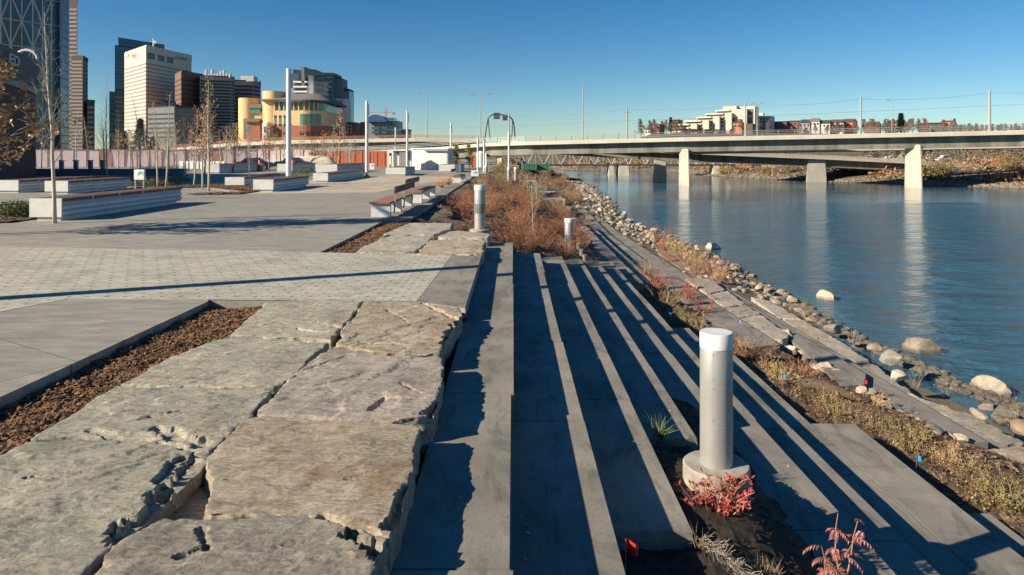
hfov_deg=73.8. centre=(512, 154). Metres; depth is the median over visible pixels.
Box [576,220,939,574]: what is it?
terrace step
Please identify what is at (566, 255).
twiggy shrub
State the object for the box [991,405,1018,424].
boulder
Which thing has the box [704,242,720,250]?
boulder
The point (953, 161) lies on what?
brush
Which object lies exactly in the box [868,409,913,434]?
dry tuft
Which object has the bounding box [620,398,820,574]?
planting soil
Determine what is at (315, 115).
window
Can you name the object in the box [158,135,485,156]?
elevated road
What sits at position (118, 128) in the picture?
bare tree
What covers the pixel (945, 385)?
boulder
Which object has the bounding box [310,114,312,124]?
window
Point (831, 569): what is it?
maroon shrub
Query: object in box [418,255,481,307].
concrete path
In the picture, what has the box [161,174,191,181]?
conifer
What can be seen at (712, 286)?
stone slab
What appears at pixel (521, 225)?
twiggy shrub
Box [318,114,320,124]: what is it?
window
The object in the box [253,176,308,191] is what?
planter bench
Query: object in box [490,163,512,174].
bank bush
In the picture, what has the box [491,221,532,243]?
twiggy shrub
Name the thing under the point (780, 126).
hill house
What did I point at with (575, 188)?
bank bush
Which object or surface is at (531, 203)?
twiggy shrub
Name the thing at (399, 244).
stone slab
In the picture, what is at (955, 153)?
tree
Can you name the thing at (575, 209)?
bank shrub
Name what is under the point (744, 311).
stone slab
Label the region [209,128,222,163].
bare tree
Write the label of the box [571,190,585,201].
bank bush
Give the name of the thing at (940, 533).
terrace step
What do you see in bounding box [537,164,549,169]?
skip container
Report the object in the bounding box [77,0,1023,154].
sky
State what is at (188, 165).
barrier block
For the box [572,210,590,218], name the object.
bank shrub
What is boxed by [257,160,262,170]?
traffic drum
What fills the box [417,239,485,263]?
stone slab
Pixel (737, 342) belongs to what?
dry tuft
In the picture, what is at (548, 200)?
twiggy shrub
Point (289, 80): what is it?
light pole
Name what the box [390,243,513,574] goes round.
terrace step
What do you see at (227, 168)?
planter bench
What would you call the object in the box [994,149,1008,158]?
tree
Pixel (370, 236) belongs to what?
mulch
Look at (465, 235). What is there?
stone slab
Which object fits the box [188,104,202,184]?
young tree
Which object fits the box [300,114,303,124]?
window
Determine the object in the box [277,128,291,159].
bare tree
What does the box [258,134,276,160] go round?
bare tree
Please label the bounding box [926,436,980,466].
shrub
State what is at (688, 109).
overhead wire
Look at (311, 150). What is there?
bare tree
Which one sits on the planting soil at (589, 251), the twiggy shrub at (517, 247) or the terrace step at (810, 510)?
the twiggy shrub at (517, 247)
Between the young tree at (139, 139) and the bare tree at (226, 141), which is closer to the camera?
the young tree at (139, 139)
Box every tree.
[0,29,81,169]
[0,90,29,138]
[19,4,85,223]
[38,104,48,167]
[68,114,84,159]
[77,122,93,148]
[90,110,115,168]
[95,74,117,174]
[107,114,125,167]
[111,131,130,168]
[116,131,130,148]
[119,130,141,168]
[123,118,136,168]
[128,118,151,148]
[128,130,151,167]
[130,96,150,169]
[136,116,150,167]
[145,129,162,168]
[149,102,165,185]
[149,136,159,148]
[159,127,174,167]
[160,92,180,186]
[169,122,182,166]
[170,129,188,164]
[176,116,190,168]
[177,125,199,160]
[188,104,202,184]
[194,124,218,173]
[195,98,213,188]
[199,75,221,190]
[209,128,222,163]
[214,127,228,163]
[220,123,229,162]
[223,122,246,172]
[231,131,244,161]
[240,125,257,157]
[244,121,255,184]
[257,123,270,158]
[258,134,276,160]
[261,122,278,170]
[270,139,282,167]
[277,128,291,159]
[291,142,304,157]
[295,136,309,155]
[299,133,310,148]
[306,143,319,155]
[309,138,321,155]
[315,139,328,155]
[318,130,328,155]
[325,136,334,156]
[329,110,348,162]
[333,138,343,162]
[343,142,352,162]
[344,136,358,162]
[352,135,361,162]
[453,144,460,163]
[464,144,473,168]
[635,119,645,135]
[648,120,652,132]
[653,124,659,133]
[663,120,668,130]
[668,117,672,131]
[669,120,674,133]
[674,120,678,131]
[739,119,743,131]
[753,119,761,128]
[851,119,859,133]
[862,119,865,133]
[865,151,875,158]
[868,119,875,130]
[881,151,893,158]
[885,119,892,128]
[889,118,894,131]
[895,113,905,132]
[908,118,916,131]
[915,118,922,131]
[921,118,929,131]
[930,150,943,159]
[948,118,956,131]
[950,150,958,159]
[956,150,964,160]
[984,149,998,161]
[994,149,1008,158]
[1013,149,1023,160]
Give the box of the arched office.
[360,115,402,150]
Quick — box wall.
[36,169,185,175]
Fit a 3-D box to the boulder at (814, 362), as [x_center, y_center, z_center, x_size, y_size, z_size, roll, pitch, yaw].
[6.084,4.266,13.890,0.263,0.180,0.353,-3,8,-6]
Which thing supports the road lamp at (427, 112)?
on the elevated road
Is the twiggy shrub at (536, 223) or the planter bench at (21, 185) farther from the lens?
the planter bench at (21, 185)
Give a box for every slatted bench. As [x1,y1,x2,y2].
[369,181,414,216]
[405,176,435,202]
[451,168,465,182]
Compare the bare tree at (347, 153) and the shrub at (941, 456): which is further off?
the bare tree at (347, 153)
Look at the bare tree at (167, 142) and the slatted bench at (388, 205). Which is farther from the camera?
the bare tree at (167, 142)
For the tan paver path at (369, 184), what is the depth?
40.29 m
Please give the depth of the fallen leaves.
8.05 m
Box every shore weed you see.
[904,360,929,387]
[932,371,956,397]
[993,393,1020,425]
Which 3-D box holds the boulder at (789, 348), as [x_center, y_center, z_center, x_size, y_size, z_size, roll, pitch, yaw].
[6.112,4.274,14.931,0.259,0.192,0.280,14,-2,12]
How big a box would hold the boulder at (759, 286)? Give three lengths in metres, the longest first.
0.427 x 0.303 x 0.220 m
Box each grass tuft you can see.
[644,411,685,440]
[689,527,717,551]
[752,556,785,574]
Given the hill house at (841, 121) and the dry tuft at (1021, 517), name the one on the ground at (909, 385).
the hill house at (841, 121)
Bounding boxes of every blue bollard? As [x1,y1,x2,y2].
[58,160,64,168]
[73,160,78,168]
[87,160,93,168]
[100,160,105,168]
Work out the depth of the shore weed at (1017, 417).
11.97 m
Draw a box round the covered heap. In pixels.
[299,155,335,168]
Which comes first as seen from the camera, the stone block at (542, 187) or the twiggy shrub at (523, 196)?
the twiggy shrub at (523, 196)
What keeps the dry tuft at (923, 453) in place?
on the planting soil at (802, 404)
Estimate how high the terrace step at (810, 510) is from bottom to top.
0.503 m
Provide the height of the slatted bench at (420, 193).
0.868 m
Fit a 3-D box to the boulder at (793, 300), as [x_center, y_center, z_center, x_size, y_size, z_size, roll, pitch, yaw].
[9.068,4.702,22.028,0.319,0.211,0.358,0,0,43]
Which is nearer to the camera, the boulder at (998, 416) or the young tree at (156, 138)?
the boulder at (998, 416)
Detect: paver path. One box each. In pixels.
[0,246,450,311]
[192,176,451,193]
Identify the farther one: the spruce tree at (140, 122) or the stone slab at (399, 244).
the spruce tree at (140, 122)
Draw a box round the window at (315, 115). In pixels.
[314,114,317,124]
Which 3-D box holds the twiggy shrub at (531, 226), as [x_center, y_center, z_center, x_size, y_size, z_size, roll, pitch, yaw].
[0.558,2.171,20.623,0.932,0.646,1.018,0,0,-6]
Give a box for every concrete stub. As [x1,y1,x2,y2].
[579,249,583,258]
[583,254,586,262]
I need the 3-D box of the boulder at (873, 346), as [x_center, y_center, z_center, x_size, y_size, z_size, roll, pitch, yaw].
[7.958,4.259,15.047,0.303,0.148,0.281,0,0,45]
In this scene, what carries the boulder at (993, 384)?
in the river
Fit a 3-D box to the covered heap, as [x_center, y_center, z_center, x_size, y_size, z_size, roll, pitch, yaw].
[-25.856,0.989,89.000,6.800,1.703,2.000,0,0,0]
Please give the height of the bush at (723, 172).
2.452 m
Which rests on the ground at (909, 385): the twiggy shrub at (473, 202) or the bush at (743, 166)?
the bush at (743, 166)
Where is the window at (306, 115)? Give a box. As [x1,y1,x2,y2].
[305,114,307,124]
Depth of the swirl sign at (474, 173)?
48.00 m
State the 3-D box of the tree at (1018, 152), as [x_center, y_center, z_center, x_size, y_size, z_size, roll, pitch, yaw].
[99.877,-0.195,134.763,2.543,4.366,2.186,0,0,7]
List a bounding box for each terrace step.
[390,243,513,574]
[511,253,625,574]
[541,256,692,550]
[564,259,697,449]
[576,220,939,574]
[582,260,699,412]
[585,225,1023,574]
[599,262,895,574]
[967,513,1023,557]
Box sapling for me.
[524,181,546,234]
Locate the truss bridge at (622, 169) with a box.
[513,153,780,174]
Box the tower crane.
[369,112,394,114]
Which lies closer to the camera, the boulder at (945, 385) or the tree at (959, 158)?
the boulder at (945, 385)
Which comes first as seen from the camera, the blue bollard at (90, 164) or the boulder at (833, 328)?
the boulder at (833, 328)
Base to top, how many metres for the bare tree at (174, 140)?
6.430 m
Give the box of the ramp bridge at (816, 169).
[498,141,986,181]
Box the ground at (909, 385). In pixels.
[225,133,1023,488]
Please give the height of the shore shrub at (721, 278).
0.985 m
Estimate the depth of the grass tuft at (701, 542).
4.49 m
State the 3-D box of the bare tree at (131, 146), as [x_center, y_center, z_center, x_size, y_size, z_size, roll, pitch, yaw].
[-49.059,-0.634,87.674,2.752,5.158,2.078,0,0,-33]
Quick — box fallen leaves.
[6,214,886,574]
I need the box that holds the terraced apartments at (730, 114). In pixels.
[672,106,758,133]
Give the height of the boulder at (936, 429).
0.252 m
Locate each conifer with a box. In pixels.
[0,199,28,212]
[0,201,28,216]
[130,177,159,186]
[141,176,169,185]
[150,176,180,185]
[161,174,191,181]
[291,166,315,175]
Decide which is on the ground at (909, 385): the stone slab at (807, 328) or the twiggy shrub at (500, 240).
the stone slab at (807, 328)
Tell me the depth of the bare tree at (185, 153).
79.94 m
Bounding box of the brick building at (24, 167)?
[0,44,38,179]
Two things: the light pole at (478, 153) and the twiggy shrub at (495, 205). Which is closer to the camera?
the twiggy shrub at (495, 205)
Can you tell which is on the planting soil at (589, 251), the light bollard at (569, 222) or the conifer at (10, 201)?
the light bollard at (569, 222)
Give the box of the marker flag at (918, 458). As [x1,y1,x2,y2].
[916,455,920,467]
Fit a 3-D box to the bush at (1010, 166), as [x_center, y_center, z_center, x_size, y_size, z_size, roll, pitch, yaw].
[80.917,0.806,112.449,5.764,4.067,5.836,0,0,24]
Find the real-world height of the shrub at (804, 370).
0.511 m
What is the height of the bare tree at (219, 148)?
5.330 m
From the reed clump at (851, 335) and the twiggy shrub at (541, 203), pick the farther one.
the twiggy shrub at (541, 203)
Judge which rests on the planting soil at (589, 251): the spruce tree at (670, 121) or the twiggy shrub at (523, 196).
the twiggy shrub at (523, 196)
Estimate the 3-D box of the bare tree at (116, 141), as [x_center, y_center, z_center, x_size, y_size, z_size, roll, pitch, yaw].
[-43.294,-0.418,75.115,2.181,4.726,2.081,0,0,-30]
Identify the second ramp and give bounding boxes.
[664,146,1023,154]
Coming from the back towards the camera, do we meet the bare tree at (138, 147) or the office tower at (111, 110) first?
the office tower at (111, 110)
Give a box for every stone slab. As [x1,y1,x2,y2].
[0,438,206,574]
[31,386,271,459]
[94,515,389,574]
[121,337,329,397]
[168,483,208,520]
[204,416,421,573]
[230,298,362,347]
[256,347,443,454]
[335,301,462,370]
[356,236,432,253]
[380,223,453,239]
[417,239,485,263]
[438,231,490,246]
[686,278,724,294]
[708,291,744,308]
[725,305,759,317]
[740,315,788,351]
[751,297,800,320]
[783,319,831,338]
[815,338,869,363]
[855,363,917,396]
[909,395,958,416]
[935,409,1023,449]
[988,446,1023,462]
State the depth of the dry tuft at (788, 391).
11.28 m
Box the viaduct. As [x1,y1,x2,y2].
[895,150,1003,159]
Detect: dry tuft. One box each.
[733,333,757,347]
[749,356,773,367]
[770,380,800,400]
[810,383,837,400]
[838,398,867,419]
[842,403,874,423]
[849,415,873,431]
[852,413,889,431]
[863,410,886,426]
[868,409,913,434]
[874,434,902,449]
[891,435,936,455]
[894,411,931,429]
[908,440,933,457]
[916,444,943,460]
[930,466,964,486]
[931,441,966,454]
[935,452,977,476]
[946,451,993,476]
[948,457,993,486]
[953,477,989,503]
[961,474,1001,499]
[1001,506,1023,526]
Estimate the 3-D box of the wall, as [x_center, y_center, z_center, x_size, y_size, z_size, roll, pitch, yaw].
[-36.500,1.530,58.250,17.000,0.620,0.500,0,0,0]
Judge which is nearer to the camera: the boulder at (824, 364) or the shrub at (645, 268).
the boulder at (824, 364)
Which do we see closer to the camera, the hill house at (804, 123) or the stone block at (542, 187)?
the stone block at (542, 187)
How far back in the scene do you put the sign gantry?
127.91 m
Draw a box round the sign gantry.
[484,113,515,140]
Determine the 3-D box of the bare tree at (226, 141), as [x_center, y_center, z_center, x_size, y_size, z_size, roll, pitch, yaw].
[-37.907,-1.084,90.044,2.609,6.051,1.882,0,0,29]
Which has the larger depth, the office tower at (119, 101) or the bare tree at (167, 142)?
the office tower at (119, 101)
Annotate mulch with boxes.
[0,201,35,221]
[0,306,261,455]
[110,184,256,194]
[325,221,412,252]
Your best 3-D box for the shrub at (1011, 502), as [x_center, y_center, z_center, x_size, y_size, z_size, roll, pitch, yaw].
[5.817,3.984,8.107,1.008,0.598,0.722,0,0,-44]
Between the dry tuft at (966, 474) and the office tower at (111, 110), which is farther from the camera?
the office tower at (111, 110)
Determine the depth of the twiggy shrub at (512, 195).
32.60 m
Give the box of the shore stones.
[542,160,1023,188]
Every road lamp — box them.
[417,93,427,137]
[469,93,492,142]
[582,83,586,139]
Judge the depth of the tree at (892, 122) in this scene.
415.69 m
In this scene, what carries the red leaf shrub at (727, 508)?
on the planting soil at (761, 528)
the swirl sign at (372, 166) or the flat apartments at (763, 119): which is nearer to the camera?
the swirl sign at (372, 166)
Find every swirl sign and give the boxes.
[134,170,144,188]
[370,163,374,172]
[471,170,478,176]
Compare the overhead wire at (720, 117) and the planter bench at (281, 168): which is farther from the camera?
the overhead wire at (720, 117)
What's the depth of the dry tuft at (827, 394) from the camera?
11.64 m
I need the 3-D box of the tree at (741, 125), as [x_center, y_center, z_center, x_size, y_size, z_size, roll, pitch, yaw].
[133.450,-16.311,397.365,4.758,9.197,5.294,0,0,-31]
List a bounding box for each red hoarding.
[315,151,343,162]
[344,151,386,165]
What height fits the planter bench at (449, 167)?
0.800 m
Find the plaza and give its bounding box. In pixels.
[0,159,520,408]
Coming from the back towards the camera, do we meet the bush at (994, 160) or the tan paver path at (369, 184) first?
the bush at (994, 160)
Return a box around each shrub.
[139,163,170,168]
[160,164,190,172]
[440,193,473,211]
[450,192,472,207]
[455,204,473,218]
[458,187,473,197]
[462,194,492,208]
[462,213,494,227]
[471,199,494,216]
[485,187,504,206]
[485,196,505,211]
[486,182,502,193]
[487,190,504,201]
[489,214,515,232]
[491,221,531,248]
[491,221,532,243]
[492,190,511,208]
[493,176,508,186]
[501,204,527,222]
[503,187,521,201]
[504,199,529,214]
[506,204,535,225]
[506,213,541,237]
[507,233,535,252]
[509,183,528,196]
[511,189,536,204]
[511,224,538,241]
[516,224,551,248]
[517,194,530,204]
[519,218,545,235]
[521,216,546,232]
[523,208,550,228]
[524,197,542,209]
[529,193,547,207]
[529,223,563,242]
[533,199,546,207]
[537,215,564,236]
[538,194,555,203]
[539,234,555,250]
[540,198,560,213]
[543,213,567,230]
[545,217,564,237]
[549,232,584,258]
[553,204,568,212]
[554,207,573,218]
[562,224,584,239]
[564,227,596,248]
[571,202,583,211]
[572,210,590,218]
[573,223,592,235]
[579,214,599,224]
[633,256,668,275]
[639,268,676,291]
[645,221,686,249]
[648,279,686,309]
[650,250,679,261]
[657,233,690,256]
[666,304,698,325]
[669,239,702,262]
[672,277,703,299]
[672,467,757,516]
[676,254,706,274]
[681,311,719,331]
[682,246,717,268]
[688,248,731,275]
[688,271,717,280]
[689,290,724,312]
[705,260,739,283]
[733,335,770,360]
[758,356,800,383]
[784,353,825,377]
[803,514,874,574]
[807,388,861,417]
[850,382,890,405]
[876,414,930,456]
[905,423,933,440]
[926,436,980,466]
[961,456,1023,513]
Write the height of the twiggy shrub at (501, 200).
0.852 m
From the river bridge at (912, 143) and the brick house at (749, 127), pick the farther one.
the brick house at (749, 127)
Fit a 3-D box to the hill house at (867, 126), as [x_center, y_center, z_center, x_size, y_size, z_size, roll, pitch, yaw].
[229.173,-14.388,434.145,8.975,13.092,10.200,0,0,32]
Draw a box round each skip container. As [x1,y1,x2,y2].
[523,164,536,169]
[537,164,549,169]
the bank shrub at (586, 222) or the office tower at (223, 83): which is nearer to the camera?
the bank shrub at (586, 222)
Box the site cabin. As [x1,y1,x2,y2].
[411,148,458,169]
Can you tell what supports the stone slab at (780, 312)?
on the ground at (909, 385)
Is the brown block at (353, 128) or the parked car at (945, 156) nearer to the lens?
the parked car at (945, 156)
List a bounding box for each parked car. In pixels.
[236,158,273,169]
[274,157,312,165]
[934,155,951,160]
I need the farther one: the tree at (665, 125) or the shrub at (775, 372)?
the tree at (665, 125)
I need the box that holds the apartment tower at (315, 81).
[292,67,353,138]
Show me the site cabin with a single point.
(428, 158)
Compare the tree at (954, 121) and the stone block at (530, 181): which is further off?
the tree at (954, 121)
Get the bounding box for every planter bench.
[0,175,118,192]
[29,187,182,220]
[45,177,131,193]
[203,163,264,172]
[225,173,291,185]
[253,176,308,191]
[277,163,315,172]
[313,170,363,181]
[316,163,364,172]
[386,166,415,175]
[439,164,464,171]
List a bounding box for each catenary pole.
[508,114,509,131]
[624,107,629,138]
[744,102,745,135]
[860,97,861,133]
[988,91,990,130]
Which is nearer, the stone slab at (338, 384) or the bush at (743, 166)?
the stone slab at (338, 384)
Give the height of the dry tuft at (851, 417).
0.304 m
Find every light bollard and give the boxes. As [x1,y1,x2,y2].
[470,185,489,233]
[484,165,487,173]
[507,167,510,180]
[514,167,517,180]
[565,218,576,256]
[683,328,750,509]
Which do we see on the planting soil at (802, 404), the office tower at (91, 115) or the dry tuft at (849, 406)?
the dry tuft at (849, 406)
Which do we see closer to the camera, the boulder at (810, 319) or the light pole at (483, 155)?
the boulder at (810, 319)
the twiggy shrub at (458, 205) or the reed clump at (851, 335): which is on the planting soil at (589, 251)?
the twiggy shrub at (458, 205)
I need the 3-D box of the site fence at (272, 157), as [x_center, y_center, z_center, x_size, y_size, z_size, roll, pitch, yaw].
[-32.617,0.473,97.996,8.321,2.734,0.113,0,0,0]
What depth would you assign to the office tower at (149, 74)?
424.61 m
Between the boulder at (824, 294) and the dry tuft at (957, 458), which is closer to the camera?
the dry tuft at (957, 458)
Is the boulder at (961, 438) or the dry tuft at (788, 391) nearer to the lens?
the boulder at (961, 438)
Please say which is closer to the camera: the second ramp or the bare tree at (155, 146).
the bare tree at (155, 146)
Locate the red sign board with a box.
[471,156,475,167]
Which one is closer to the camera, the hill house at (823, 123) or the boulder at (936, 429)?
the boulder at (936, 429)
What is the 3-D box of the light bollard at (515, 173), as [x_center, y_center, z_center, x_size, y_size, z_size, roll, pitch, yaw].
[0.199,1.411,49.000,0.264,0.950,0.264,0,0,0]
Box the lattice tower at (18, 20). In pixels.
[0,0,68,148]
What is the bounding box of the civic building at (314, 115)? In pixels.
[238,91,346,141]
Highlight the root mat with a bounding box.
[686,532,762,574]
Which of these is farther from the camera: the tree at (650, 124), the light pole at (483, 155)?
the tree at (650, 124)
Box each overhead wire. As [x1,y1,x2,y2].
[397,104,1023,129]
[399,93,984,120]
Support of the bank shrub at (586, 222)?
on the planting soil at (589, 251)
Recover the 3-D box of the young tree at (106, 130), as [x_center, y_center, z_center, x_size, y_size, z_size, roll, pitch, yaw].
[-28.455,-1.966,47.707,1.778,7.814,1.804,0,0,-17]
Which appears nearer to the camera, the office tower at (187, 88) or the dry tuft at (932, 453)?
the dry tuft at (932, 453)
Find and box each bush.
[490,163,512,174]
[496,163,519,173]
[512,171,531,179]
[551,181,564,190]
[558,180,577,190]
[559,192,577,201]
[562,185,582,198]
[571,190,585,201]
[715,165,732,174]
[736,164,754,170]
[757,165,777,174]
[778,166,796,172]
[922,165,941,178]
[928,156,957,174]
[983,149,1022,170]
[993,155,1015,161]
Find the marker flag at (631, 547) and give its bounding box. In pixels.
[625,538,637,571]
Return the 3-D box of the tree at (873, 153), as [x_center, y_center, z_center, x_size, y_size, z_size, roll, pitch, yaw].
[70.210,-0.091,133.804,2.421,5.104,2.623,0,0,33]
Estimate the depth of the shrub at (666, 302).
17.26 m
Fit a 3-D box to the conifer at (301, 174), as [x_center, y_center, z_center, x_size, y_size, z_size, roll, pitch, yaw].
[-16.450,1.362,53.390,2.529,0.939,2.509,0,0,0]
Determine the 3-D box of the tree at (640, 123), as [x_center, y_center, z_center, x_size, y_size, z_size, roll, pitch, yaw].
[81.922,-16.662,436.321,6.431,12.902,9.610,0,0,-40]
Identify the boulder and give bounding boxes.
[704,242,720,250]
[755,283,763,289]
[764,287,771,293]
[772,299,780,304]
[777,289,784,294]
[782,329,793,335]
[786,345,797,354]
[787,297,798,302]
[805,358,817,368]
[806,316,818,322]
[811,362,833,370]
[816,289,833,300]
[823,324,840,333]
[854,344,865,349]
[856,386,866,393]
[866,343,881,350]
[867,388,876,394]
[879,349,901,365]
[890,369,907,380]
[902,337,940,353]
[925,423,943,435]
[937,384,949,387]
[945,431,955,440]
[953,433,968,441]
[969,407,990,419]
[970,375,1012,396]
[977,404,994,410]
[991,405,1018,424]
[1010,419,1023,435]
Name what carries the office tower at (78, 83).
on the ground at (909, 385)
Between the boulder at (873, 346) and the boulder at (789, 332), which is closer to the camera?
the boulder at (873, 346)
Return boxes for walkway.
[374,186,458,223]
[657,247,987,449]
[723,288,865,394]
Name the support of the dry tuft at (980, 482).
on the planting soil at (802, 404)
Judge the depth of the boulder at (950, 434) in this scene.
10.37 m
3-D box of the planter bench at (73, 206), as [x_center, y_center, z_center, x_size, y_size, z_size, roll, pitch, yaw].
[-12.943,1.530,22.343,0.915,0.620,6.885,0,0,0]
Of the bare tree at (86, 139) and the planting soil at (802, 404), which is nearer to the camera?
the planting soil at (802, 404)
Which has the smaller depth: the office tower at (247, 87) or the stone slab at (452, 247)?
the stone slab at (452, 247)
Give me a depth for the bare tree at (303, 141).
98.91 m
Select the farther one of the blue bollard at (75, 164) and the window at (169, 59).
the window at (169, 59)
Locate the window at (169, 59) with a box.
[167,57,173,63]
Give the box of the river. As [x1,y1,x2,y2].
[550,168,1023,438]
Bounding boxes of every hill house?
[644,127,652,135]
[653,124,663,133]
[775,121,788,133]
[788,120,800,133]
[799,119,810,133]
[809,118,820,133]
[820,120,831,133]
[830,119,844,133]
[843,119,856,133]
[865,121,880,132]
[889,120,906,132]
[919,122,945,131]
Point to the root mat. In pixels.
(736, 563)
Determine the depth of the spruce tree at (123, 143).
111.59 m
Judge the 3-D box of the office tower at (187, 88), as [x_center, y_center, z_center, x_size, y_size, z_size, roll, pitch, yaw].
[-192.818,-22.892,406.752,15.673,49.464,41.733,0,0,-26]
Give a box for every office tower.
[69,0,77,148]
[71,55,85,148]
[85,58,87,148]
[87,100,94,148]
[109,91,114,148]
[115,37,164,88]
[115,89,123,148]
[124,39,191,148]
[148,106,196,148]
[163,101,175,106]
[175,70,202,142]
[200,66,234,144]
[234,76,260,140]
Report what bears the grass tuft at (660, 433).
on the planting soil at (761, 528)
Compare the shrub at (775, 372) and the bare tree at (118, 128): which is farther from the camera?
the bare tree at (118, 128)
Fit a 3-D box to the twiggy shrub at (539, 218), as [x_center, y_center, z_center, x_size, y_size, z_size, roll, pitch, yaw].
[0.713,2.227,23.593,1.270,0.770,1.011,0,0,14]
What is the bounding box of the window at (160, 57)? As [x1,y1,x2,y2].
[158,55,164,61]
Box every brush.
[547,152,1023,183]
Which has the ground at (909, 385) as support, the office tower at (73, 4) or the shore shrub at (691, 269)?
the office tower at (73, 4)
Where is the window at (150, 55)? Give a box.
[148,52,154,59]
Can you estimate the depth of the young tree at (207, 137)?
34.17 m
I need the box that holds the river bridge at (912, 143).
[318,124,1023,187]
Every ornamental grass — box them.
[433,176,448,187]
[443,175,456,184]
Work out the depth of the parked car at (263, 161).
81.31 m
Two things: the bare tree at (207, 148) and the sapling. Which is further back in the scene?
the bare tree at (207, 148)
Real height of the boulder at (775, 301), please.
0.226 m
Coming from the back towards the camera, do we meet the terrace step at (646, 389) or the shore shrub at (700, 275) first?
the shore shrub at (700, 275)
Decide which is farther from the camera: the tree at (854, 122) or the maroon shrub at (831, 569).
the tree at (854, 122)
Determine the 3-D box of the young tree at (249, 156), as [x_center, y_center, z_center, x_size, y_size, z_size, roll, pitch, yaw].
[-15.331,-0.196,39.465,0.829,4.276,1.238,0,0,-29]
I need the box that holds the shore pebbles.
[554,177,1023,419]
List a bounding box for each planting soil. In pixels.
[412,177,604,262]
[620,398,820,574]
[634,263,1023,538]
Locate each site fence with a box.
[36,149,257,167]
[257,148,313,162]
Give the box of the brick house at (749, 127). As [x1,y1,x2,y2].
[732,122,755,133]
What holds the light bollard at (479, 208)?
on the stone slab at (465, 235)
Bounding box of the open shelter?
[387,150,411,166]
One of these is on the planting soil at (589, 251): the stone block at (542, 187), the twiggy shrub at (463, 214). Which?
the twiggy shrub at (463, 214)
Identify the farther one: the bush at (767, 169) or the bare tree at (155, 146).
the bush at (767, 169)
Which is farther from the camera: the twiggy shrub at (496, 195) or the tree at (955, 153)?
the tree at (955, 153)
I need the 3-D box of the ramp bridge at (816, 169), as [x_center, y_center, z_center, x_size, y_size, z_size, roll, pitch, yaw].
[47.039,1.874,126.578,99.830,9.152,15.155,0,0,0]
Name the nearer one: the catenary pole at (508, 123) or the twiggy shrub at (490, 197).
the twiggy shrub at (490, 197)
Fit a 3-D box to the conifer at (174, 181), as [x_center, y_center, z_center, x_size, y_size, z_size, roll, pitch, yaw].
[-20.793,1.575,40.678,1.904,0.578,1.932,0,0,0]
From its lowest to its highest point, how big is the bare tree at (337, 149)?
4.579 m
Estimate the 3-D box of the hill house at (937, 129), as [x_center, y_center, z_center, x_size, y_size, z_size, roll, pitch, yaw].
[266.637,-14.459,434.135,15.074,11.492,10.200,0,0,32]
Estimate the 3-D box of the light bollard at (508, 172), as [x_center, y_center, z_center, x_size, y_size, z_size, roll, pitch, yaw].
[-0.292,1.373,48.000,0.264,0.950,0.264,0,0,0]
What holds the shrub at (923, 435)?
on the planting soil at (802, 404)
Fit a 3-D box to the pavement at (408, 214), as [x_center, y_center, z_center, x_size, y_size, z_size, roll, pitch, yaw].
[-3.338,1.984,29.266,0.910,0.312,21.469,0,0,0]
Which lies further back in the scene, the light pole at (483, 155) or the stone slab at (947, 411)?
the light pole at (483, 155)
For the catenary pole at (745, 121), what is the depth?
108.17 m
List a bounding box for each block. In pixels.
[179,161,183,168]
[184,161,189,168]
[190,161,194,168]
[196,161,199,168]
[346,122,359,138]
[401,129,411,137]
[518,180,537,185]
[527,185,548,190]
[537,191,557,197]
[543,198,566,205]
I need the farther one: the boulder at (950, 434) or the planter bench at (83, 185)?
the planter bench at (83, 185)
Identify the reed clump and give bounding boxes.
[797,296,807,317]
[846,324,856,342]
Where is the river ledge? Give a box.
[587,208,712,300]
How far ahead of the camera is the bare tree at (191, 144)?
85.14 m
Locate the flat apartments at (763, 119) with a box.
[759,113,774,133]
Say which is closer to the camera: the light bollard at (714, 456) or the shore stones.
the light bollard at (714, 456)
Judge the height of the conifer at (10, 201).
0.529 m
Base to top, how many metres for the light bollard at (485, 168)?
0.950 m
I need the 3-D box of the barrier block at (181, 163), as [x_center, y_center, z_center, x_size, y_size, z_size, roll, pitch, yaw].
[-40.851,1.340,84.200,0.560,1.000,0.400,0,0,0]
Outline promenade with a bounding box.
[574,209,779,349]
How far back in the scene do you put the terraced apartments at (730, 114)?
423.41 m
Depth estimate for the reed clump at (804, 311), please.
20.03 m
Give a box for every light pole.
[286,68,292,175]
[363,101,370,176]
[395,127,396,149]
[406,111,408,165]
[450,123,451,147]
[477,137,479,171]
[483,141,484,172]
[508,132,509,166]
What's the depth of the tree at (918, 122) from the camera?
424.77 m
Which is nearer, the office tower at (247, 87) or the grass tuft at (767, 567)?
the grass tuft at (767, 567)

